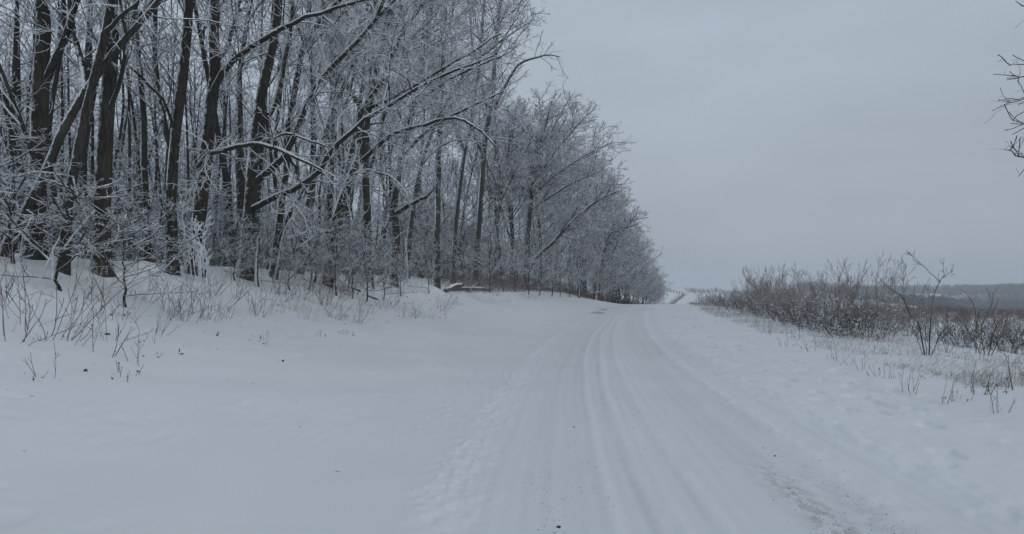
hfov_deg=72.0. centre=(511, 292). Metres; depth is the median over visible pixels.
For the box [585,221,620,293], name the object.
tree
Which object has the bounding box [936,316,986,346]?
thicket shrub
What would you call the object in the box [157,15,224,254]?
tree
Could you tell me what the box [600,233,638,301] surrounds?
sapling
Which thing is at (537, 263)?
sapling
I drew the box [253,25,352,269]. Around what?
tree
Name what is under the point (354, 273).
bare shrub
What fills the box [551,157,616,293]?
tree
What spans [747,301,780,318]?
thicket shrub
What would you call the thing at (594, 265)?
tree
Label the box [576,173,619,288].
tree
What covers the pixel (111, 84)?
tree
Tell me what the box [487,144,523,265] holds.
tree
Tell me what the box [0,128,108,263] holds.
sapling
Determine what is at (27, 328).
bare shrub
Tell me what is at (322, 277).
bare shrub
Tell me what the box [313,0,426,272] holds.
tree
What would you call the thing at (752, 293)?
thicket shrub
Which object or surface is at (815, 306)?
thicket shrub
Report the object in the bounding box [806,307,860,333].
thicket shrub
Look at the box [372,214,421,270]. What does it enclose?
sapling
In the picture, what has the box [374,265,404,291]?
bare shrub
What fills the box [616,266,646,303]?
sapling
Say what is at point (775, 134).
sky
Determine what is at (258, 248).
sapling
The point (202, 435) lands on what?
ground
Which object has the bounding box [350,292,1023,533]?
road
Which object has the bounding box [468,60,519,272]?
tree
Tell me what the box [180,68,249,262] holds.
tree
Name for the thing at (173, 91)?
tree
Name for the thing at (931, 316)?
thicket shrub
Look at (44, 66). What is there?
tree
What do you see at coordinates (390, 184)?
tree
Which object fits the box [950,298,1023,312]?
woods
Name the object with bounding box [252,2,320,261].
tree
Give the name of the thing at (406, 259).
dead sapling
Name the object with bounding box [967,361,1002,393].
dry weed
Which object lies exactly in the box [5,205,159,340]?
bare shrub
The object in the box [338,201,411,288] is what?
sapling
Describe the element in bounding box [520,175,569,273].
tree
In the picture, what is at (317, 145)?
tree
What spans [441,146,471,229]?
tree
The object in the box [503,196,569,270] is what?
sapling
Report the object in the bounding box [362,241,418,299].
sapling
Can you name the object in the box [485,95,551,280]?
tree
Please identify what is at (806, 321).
thicket shrub
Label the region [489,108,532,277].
tree
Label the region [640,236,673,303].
tree
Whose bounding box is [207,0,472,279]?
tree
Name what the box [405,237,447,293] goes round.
sapling
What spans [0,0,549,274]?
forest
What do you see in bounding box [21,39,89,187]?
tree
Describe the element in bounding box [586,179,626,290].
tree
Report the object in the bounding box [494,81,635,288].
tree
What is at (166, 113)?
tree
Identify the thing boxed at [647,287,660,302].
tree
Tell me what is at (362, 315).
bare shrub
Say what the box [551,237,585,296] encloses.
sapling
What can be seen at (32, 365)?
dry weed
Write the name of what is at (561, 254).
sapling
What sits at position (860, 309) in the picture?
thicket shrub
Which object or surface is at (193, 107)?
tree
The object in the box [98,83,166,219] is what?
tree
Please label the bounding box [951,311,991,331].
thicket shrub
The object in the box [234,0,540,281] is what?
tree
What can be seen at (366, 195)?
tree
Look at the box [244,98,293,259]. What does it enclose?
tree
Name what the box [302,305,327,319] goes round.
bare shrub
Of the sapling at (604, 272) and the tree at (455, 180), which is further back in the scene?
the sapling at (604, 272)
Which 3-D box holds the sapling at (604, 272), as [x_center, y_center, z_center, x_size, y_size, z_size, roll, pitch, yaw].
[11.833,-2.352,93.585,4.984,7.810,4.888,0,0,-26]
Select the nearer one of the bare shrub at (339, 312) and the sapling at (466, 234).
the bare shrub at (339, 312)
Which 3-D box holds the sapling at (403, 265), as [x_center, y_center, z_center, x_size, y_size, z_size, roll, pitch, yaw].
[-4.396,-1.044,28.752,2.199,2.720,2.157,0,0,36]
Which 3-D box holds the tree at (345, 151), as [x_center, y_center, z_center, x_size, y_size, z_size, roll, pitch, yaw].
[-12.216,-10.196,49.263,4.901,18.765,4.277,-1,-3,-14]
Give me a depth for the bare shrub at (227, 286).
15.00 m
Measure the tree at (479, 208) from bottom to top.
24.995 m
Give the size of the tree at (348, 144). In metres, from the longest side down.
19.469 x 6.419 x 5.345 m
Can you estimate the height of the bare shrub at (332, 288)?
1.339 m
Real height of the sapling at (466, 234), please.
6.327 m
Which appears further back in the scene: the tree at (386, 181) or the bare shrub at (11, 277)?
the tree at (386, 181)
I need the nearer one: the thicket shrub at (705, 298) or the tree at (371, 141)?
the tree at (371, 141)
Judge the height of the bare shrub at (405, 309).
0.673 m
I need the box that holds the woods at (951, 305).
[853,292,955,308]
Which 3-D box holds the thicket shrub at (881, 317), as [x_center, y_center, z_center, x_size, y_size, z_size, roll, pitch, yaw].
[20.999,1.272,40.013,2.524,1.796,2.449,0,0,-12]
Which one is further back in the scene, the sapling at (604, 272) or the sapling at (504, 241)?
the sapling at (604, 272)
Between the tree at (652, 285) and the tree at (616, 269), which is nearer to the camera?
the tree at (616, 269)
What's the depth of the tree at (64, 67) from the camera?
37.59 m
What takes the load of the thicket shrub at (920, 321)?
on the ground at (202, 435)
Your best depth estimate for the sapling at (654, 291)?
130.88 m
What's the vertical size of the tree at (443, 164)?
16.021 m
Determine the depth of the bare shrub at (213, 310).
13.31 m
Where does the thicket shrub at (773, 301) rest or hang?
on the ground at (202, 435)
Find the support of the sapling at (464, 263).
on the ground at (202, 435)
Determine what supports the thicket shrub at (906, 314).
on the ground at (202, 435)
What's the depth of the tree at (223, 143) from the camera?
52.99 m
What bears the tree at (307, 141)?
on the ground at (202, 435)
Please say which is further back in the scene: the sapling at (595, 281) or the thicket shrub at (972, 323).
the sapling at (595, 281)
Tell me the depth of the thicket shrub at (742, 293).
61.09 m
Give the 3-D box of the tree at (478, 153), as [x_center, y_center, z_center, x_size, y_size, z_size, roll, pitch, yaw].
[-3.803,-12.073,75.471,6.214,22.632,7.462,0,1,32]
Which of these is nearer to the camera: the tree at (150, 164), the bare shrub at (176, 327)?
the bare shrub at (176, 327)
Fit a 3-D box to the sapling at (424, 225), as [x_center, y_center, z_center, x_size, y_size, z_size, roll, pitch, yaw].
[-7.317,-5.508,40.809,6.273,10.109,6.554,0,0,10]
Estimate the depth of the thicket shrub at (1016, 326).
29.27 m
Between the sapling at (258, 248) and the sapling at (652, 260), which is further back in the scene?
the sapling at (652, 260)
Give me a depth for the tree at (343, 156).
35.10 m
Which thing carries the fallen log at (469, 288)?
on the ground at (202, 435)
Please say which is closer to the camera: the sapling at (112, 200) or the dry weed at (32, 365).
the dry weed at (32, 365)
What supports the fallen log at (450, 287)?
on the ground at (202, 435)
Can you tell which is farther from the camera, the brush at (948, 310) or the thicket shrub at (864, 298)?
the brush at (948, 310)
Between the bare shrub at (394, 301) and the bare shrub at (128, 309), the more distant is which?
the bare shrub at (394, 301)
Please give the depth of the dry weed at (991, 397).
9.30 m
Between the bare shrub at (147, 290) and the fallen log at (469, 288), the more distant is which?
the fallen log at (469, 288)
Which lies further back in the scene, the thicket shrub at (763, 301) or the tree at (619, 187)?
the tree at (619, 187)
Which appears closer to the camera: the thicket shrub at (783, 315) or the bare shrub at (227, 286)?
the bare shrub at (227, 286)
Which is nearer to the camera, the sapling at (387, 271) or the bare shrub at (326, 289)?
the bare shrub at (326, 289)
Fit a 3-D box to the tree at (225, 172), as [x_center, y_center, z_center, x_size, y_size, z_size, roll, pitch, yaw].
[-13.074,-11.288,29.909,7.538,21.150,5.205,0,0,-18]
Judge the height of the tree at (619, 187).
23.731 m
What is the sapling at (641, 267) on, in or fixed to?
on the ground at (202, 435)
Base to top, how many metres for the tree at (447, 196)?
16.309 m
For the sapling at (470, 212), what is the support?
on the ground at (202, 435)
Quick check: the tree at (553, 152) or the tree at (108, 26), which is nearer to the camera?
the tree at (108, 26)
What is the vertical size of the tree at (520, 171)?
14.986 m
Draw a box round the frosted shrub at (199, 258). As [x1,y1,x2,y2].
[177,199,214,284]
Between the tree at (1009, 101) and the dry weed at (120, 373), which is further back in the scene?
the tree at (1009, 101)
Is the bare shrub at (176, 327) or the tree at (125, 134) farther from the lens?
the tree at (125, 134)
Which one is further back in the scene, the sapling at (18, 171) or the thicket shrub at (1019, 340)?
the thicket shrub at (1019, 340)
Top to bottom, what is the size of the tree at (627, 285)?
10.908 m
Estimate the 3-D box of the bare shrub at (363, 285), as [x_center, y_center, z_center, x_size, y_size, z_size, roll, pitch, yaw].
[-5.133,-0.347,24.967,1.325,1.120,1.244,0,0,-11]
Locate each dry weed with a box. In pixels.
[24,343,58,376]
[87,310,131,356]
[111,364,129,381]
[121,330,142,365]
[941,374,957,403]
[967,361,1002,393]
[984,382,1002,412]
[1000,351,1019,390]
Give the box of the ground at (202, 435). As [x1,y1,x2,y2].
[0,253,1023,533]
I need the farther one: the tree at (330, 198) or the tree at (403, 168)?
the tree at (403, 168)
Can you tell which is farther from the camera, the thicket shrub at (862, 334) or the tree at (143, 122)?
the thicket shrub at (862, 334)
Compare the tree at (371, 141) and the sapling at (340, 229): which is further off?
the tree at (371, 141)
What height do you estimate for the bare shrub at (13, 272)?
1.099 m
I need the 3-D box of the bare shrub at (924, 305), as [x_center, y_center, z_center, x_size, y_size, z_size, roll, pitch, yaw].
[10.705,0.314,18.421,3.132,2.894,1.617,0,0,-37]
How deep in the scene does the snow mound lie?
14.79 m
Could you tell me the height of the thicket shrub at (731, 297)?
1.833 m
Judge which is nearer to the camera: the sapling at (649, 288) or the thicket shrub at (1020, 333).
the thicket shrub at (1020, 333)
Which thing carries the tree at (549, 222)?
on the ground at (202, 435)
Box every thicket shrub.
[698,291,719,302]
[704,294,718,303]
[708,293,731,306]
[714,291,740,304]
[716,294,746,308]
[723,292,741,304]
[730,278,761,308]
[730,292,751,306]
[731,290,770,311]
[734,298,754,311]
[742,265,788,310]
[742,283,777,314]
[743,266,802,315]
[744,285,775,310]
[746,301,768,314]
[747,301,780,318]
[750,285,819,319]
[760,278,809,319]
[764,300,809,322]
[767,275,828,323]
[768,285,840,326]
[770,296,817,326]
[772,270,830,321]
[784,256,871,330]
[787,302,833,329]
[788,278,847,318]
[789,271,864,328]
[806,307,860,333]
[811,299,879,337]
[817,250,907,336]
[822,297,871,335]
[835,294,873,324]
[836,271,909,337]
[837,309,887,340]
[857,296,912,337]
[865,304,905,327]
[867,318,911,335]
[874,307,908,322]
[879,310,924,335]
[883,302,924,330]
[899,313,940,332]
[907,317,952,342]
[910,304,950,326]
[920,311,970,339]
[925,309,973,338]
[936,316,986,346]
[940,311,1013,348]
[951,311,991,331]
[963,310,1023,346]
[969,317,1023,353]
[976,307,1022,333]
[985,303,1023,346]
[986,308,1023,342]
[986,327,1023,353]
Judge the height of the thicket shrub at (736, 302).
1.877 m
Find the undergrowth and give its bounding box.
[0,102,558,285]
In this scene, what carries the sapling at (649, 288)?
on the ground at (202, 435)
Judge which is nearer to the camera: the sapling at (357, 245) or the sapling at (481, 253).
the sapling at (357, 245)
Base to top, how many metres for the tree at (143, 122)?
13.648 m
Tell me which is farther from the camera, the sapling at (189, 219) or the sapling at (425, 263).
the sapling at (425, 263)
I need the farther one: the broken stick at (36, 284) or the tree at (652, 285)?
the tree at (652, 285)
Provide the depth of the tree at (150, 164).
60.23 m
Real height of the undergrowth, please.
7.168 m
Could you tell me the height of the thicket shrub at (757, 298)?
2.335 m
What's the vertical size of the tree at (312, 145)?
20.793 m
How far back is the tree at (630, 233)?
105.94 m
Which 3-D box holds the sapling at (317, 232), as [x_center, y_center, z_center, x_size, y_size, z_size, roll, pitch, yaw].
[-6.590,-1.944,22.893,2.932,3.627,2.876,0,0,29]
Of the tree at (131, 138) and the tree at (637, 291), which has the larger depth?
the tree at (637, 291)
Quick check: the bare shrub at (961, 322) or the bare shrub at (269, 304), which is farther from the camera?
the bare shrub at (961, 322)
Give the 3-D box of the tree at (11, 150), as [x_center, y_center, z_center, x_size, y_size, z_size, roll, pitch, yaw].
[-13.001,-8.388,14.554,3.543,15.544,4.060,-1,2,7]
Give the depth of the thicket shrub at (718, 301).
70.20 m
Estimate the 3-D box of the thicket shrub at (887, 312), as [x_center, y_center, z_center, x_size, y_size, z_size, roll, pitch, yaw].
[13.951,0.499,27.025,2.941,2.771,2.529,0,0,-26]
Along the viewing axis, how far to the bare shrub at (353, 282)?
23.46 m
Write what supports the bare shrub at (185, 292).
on the ground at (202, 435)
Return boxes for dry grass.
[0,245,594,328]
[687,301,1023,386]
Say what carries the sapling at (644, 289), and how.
on the ground at (202, 435)
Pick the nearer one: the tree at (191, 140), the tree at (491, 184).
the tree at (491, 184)
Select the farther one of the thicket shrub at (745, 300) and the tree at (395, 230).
the thicket shrub at (745, 300)
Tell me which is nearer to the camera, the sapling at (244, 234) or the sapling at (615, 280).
the sapling at (244, 234)
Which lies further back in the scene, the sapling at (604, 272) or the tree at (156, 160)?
the sapling at (604, 272)
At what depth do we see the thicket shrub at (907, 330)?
33.29 m
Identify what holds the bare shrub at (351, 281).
on the ground at (202, 435)
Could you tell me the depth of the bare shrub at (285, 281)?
19.39 m
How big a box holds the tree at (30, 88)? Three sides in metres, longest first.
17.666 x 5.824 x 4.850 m
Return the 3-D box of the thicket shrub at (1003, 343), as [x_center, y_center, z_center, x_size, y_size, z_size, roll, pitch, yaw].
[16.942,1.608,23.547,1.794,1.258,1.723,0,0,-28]
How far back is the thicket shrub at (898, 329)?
30.81 m
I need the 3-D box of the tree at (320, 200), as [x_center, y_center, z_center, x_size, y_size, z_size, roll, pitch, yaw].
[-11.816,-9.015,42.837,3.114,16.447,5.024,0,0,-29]
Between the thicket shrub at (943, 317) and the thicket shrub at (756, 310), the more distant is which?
the thicket shrub at (756, 310)
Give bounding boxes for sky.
[0,0,1023,292]
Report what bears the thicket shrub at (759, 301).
on the ground at (202, 435)
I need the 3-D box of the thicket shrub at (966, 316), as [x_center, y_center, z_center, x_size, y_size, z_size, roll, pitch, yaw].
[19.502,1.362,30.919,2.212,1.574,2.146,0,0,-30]
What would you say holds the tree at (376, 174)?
on the ground at (202, 435)
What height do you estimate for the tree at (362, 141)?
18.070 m
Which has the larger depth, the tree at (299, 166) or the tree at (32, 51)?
the tree at (299, 166)
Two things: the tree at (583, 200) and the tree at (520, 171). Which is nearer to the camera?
the tree at (520, 171)
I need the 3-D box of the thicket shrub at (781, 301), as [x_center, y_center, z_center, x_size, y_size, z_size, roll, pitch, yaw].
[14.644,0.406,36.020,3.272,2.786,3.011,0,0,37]
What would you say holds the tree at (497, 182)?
on the ground at (202, 435)
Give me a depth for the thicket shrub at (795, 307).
34.38 m
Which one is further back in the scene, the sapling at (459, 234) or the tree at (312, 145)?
the sapling at (459, 234)
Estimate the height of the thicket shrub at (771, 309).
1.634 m
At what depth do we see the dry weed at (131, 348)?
8.90 m
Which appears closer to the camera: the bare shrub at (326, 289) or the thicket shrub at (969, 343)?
the bare shrub at (326, 289)
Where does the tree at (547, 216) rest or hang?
on the ground at (202, 435)
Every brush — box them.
[403,253,646,303]
[853,303,1023,323]
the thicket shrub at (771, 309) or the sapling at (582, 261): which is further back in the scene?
the sapling at (582, 261)
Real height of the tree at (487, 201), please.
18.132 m
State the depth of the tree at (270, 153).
36.94 m
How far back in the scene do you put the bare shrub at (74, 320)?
9.07 m
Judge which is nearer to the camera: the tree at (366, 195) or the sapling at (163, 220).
the sapling at (163, 220)
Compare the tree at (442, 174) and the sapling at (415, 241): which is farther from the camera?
the tree at (442, 174)
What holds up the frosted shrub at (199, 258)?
on the ground at (202, 435)
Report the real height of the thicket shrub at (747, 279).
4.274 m
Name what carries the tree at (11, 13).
on the ground at (202, 435)
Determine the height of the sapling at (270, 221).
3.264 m
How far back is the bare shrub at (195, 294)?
13.31 m
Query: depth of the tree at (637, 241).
117.17 m
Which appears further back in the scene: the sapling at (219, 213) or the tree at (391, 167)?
the tree at (391, 167)
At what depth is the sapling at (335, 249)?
22.52 m
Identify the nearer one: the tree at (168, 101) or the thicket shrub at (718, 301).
the tree at (168, 101)
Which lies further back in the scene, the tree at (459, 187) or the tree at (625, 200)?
the tree at (625, 200)
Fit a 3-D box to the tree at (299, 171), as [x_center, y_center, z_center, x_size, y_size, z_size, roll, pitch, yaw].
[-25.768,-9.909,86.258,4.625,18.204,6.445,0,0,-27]
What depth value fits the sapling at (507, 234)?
66.81 m
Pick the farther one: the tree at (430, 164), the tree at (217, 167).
the tree at (217, 167)
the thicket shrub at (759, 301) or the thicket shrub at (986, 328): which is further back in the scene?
the thicket shrub at (759, 301)
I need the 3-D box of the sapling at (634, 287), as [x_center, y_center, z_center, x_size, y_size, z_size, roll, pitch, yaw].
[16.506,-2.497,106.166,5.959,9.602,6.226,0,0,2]
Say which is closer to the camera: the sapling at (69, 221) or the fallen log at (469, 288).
the sapling at (69, 221)
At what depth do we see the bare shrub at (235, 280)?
16.34 m
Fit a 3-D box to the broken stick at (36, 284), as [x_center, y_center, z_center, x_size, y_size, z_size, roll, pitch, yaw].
[-7.147,-0.418,10.801,0.445,0.905,0.028,0,0,0]
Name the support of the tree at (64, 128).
on the ground at (202, 435)
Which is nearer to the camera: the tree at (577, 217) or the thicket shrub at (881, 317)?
the thicket shrub at (881, 317)
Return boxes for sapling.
[0,127,86,238]
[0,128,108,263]
[0,163,139,290]
[26,150,186,251]
[61,197,193,307]
[113,187,211,261]
[150,168,235,264]
[206,201,240,266]
[212,206,274,279]
[218,208,295,286]
[228,184,311,269]
[253,219,319,290]
[260,173,349,258]
[268,209,351,289]
[270,177,366,281]
[295,184,363,275]
[297,215,373,294]
[315,227,372,298]
[319,210,389,289]
[326,223,396,301]
[334,118,440,264]
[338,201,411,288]
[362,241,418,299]
[370,233,423,295]
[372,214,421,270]
[375,160,464,275]
[375,165,442,275]
[386,189,433,267]
[390,212,432,270]
[400,188,451,276]
[400,206,444,277]
[401,192,451,276]
[402,203,451,274]
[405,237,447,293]
[405,238,407,282]
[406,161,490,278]
[408,190,458,264]
[426,203,472,268]
[429,199,485,269]
[430,160,499,279]
[440,197,492,277]
[441,214,482,273]
[442,205,487,269]
[446,231,485,285]
[457,196,510,273]
[459,218,511,292]
[470,216,501,277]
[473,202,524,273]
[473,213,519,291]
[481,209,523,273]
[502,220,541,291]
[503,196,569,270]
[515,238,554,294]
[518,236,554,279]
[521,228,566,295]
[531,228,576,295]
[538,240,573,296]
[549,221,582,282]
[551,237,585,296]
[555,241,596,297]
[564,232,603,285]
[565,237,602,294]
[571,250,603,298]
[583,245,614,299]
[584,231,626,300]
[585,246,617,295]
[596,265,620,301]
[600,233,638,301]
[604,237,642,302]
[606,225,652,297]
[607,239,644,295]
[611,246,641,303]
[615,240,657,303]
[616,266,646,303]
[621,252,656,303]
[631,227,663,299]
[633,267,658,301]
[636,267,662,303]
[646,270,662,303]
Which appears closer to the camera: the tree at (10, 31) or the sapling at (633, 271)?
the tree at (10, 31)
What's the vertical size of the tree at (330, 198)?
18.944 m
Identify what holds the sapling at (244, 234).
on the ground at (202, 435)
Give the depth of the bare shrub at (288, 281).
19.02 m
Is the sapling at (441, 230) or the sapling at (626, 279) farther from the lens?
the sapling at (626, 279)
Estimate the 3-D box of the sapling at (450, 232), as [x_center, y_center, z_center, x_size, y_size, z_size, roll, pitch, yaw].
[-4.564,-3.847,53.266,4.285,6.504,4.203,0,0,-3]
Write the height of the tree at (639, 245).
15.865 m
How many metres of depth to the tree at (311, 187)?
24.91 m
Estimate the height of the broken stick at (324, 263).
1.776 m
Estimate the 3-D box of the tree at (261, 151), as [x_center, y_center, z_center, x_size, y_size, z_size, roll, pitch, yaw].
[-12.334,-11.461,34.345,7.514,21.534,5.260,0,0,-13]
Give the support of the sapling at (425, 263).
on the ground at (202, 435)
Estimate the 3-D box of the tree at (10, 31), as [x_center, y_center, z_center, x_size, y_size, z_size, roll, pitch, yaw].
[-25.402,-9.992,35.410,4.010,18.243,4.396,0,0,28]
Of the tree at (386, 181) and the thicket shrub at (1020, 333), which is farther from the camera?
the tree at (386, 181)
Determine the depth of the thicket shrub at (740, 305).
54.95 m
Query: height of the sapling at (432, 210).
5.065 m
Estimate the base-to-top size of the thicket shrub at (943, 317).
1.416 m
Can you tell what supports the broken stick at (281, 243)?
on the ground at (202, 435)
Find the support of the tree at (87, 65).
on the ground at (202, 435)
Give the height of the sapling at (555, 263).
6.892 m
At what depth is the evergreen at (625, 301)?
96.98 m
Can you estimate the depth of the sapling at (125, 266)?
12.01 m
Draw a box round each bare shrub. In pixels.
[0,231,80,345]
[0,236,50,297]
[0,237,79,325]
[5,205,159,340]
[20,293,124,345]
[77,268,157,341]
[105,290,161,319]
[118,277,167,300]
[118,298,187,335]
[143,253,212,318]
[157,259,215,318]
[157,281,214,322]
[177,264,222,317]
[196,259,257,309]
[197,295,239,322]
[200,262,240,294]
[227,257,250,299]
[237,241,299,293]
[240,285,282,316]
[246,291,291,314]
[272,262,310,293]
[275,261,305,299]
[279,290,311,309]
[292,269,326,299]
[298,266,350,308]
[300,253,339,292]
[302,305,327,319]
[309,260,348,304]
[319,247,383,294]
[323,301,352,319]
[328,250,373,301]
[334,264,371,295]
[341,305,374,324]
[350,274,382,296]
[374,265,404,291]
[381,287,403,305]
[395,300,421,319]
[435,296,456,310]
[873,249,960,354]
[951,285,1023,354]
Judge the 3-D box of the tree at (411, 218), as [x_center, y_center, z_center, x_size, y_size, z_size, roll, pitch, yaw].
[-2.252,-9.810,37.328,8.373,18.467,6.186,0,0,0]
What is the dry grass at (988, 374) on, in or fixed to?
on the ground at (202, 435)
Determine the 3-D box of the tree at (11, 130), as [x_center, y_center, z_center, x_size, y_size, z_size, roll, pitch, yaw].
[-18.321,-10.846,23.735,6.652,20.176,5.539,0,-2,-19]
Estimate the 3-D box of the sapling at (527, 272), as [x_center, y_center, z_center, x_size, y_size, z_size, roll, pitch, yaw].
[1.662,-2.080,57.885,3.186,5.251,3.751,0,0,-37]
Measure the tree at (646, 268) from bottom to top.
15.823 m
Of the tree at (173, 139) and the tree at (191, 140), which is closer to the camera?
the tree at (173, 139)
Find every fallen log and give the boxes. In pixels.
[444,283,464,292]
[452,286,489,290]
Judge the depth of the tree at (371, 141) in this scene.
57.78 m
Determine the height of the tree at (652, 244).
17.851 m
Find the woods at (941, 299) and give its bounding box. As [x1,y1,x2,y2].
[897,293,962,308]
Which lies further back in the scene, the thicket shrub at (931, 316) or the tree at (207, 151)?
the thicket shrub at (931, 316)
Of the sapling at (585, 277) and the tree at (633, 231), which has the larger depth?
the tree at (633, 231)
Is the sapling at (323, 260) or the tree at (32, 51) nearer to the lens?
the sapling at (323, 260)
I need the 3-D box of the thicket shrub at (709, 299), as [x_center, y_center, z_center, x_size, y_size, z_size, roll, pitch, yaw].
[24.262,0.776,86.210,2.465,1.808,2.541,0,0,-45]
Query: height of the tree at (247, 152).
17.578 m
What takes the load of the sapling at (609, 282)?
on the ground at (202, 435)
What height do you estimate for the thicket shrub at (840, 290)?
3.472 m
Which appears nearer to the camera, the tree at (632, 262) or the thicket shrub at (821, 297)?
the thicket shrub at (821, 297)
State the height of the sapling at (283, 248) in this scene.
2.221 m
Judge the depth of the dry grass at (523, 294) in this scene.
14.42 m
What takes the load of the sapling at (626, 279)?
on the ground at (202, 435)
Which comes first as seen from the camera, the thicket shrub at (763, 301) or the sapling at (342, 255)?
the sapling at (342, 255)
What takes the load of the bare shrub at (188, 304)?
on the ground at (202, 435)
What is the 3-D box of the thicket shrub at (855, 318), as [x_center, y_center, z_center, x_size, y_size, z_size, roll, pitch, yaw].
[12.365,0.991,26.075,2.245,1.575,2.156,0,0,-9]
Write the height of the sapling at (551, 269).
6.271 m
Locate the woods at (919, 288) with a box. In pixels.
[798,281,1023,295]
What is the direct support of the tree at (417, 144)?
on the ground at (202, 435)
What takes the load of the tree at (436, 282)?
on the ground at (202, 435)
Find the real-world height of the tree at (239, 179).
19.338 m
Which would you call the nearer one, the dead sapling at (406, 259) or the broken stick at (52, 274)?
the broken stick at (52, 274)
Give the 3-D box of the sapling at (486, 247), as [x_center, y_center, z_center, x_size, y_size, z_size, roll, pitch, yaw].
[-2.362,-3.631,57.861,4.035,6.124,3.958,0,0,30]
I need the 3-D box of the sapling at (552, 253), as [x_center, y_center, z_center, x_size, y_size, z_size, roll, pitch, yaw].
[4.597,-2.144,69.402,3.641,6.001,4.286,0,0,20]
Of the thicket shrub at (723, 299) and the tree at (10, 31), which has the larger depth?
the thicket shrub at (723, 299)
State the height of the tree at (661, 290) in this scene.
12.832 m
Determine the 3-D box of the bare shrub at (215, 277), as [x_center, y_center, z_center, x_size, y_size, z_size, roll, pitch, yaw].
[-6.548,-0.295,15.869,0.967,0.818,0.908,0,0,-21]
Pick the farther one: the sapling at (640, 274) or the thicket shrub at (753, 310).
the sapling at (640, 274)
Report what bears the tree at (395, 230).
on the ground at (202, 435)
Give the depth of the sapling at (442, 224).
43.64 m
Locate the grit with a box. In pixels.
[472,394,916,533]
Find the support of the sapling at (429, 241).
on the ground at (202, 435)
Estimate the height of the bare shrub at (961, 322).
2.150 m
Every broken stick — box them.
[34,235,59,288]
[51,246,53,297]
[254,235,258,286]
[273,208,301,282]
[320,234,331,285]
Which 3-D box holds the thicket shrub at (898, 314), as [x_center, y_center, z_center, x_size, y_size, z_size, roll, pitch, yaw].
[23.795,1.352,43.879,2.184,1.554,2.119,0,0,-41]
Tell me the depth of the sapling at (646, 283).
118.75 m
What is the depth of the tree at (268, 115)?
64.08 m
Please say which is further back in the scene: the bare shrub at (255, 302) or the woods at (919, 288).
the woods at (919, 288)
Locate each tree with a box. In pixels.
[0,0,12,218]
[0,0,59,247]
[0,0,90,258]
[0,0,93,194]
[0,0,98,223]
[0,0,110,259]
[0,0,224,275]
[0,0,271,257]
[0,2,26,176]
[0,8,78,158]
[0,12,12,142]
[0,18,27,190]
[0,20,12,75]
[0,73,66,248]
[1,2,81,240]
[8,0,142,258]
[21,10,97,205]
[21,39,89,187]
[51,0,172,260]
[54,45,90,154]
[58,0,205,275]
[60,0,229,276]
[84,0,235,205]
[90,80,151,221]
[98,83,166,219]
[111,1,200,250]
[114,0,224,230]
[118,103,163,255]
[124,0,232,262]
[136,45,190,231]
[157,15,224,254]
[159,0,287,265]
[166,0,264,257]
[166,0,472,277]
[168,33,211,245]
[177,0,320,264]
[177,0,337,267]
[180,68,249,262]
[180,88,232,259]
[190,70,247,255]
[190,120,235,226]
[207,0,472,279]
[210,101,243,251]
[219,81,253,206]
[222,102,270,209]
[227,52,297,188]
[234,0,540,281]
[242,2,317,268]
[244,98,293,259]
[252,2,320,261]
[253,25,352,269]
[255,0,342,270]
[282,0,529,287]
[284,112,316,261]
[285,0,483,274]
[287,140,316,216]
[292,63,371,269]
[295,41,349,261]
[300,6,379,272]
[300,87,325,231]
[303,0,409,242]
[303,0,495,282]
[303,5,385,274]
[307,13,373,272]
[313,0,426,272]
[316,100,359,200]
[320,60,378,270]
[348,71,414,272]
[352,0,541,286]
[352,59,411,274]
[353,32,432,270]
[363,86,414,263]
[363,97,387,213]
[374,5,449,274]
[377,5,478,276]
[383,142,412,205]
[393,0,493,288]
[394,0,546,278]
[399,131,447,261]
[402,96,441,273]
[416,0,567,284]
[417,0,545,282]
[419,93,447,271]
[420,96,461,276]
[421,135,461,265]
[433,133,471,279]
[441,43,513,277]
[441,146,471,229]
[443,157,468,217]
[443,170,458,263]
[445,86,499,228]
[456,85,546,283]
[463,115,488,277]
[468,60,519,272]
[468,120,518,276]
[472,145,508,267]
[483,86,519,277]
[484,97,545,280]
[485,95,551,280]
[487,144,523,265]
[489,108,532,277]
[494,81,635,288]
[516,111,597,283]
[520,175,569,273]
[524,137,604,289]
[529,171,634,283]
[533,103,601,277]
[533,152,595,276]
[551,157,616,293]
[558,121,630,248]
[562,213,611,297]
[570,175,623,290]
[576,141,636,287]
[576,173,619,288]
[577,183,652,300]
[580,158,646,268]
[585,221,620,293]
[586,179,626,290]
[598,250,631,299]
[601,190,656,293]
[605,186,650,273]
[612,238,647,300]
[616,203,654,298]
[616,206,654,297]
[629,222,649,295]
[632,263,645,303]
[635,229,656,300]
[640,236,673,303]
[642,261,660,303]
[646,252,670,303]
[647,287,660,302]
[984,1,1023,176]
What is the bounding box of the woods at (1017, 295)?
[940,283,1023,307]
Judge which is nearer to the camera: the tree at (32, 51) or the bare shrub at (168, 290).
the bare shrub at (168, 290)
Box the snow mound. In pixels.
[121,260,158,275]
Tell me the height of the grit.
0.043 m
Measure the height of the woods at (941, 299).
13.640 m
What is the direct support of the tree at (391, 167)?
on the ground at (202, 435)
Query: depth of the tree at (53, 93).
17.01 m
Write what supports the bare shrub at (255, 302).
on the ground at (202, 435)
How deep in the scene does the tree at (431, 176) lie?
74.97 m
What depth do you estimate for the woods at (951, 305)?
314.81 m
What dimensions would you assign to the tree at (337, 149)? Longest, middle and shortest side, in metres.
20.001 x 6.117 x 4.210 m
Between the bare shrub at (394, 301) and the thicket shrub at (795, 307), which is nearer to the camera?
the bare shrub at (394, 301)
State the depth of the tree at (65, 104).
43.28 m
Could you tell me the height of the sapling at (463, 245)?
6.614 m

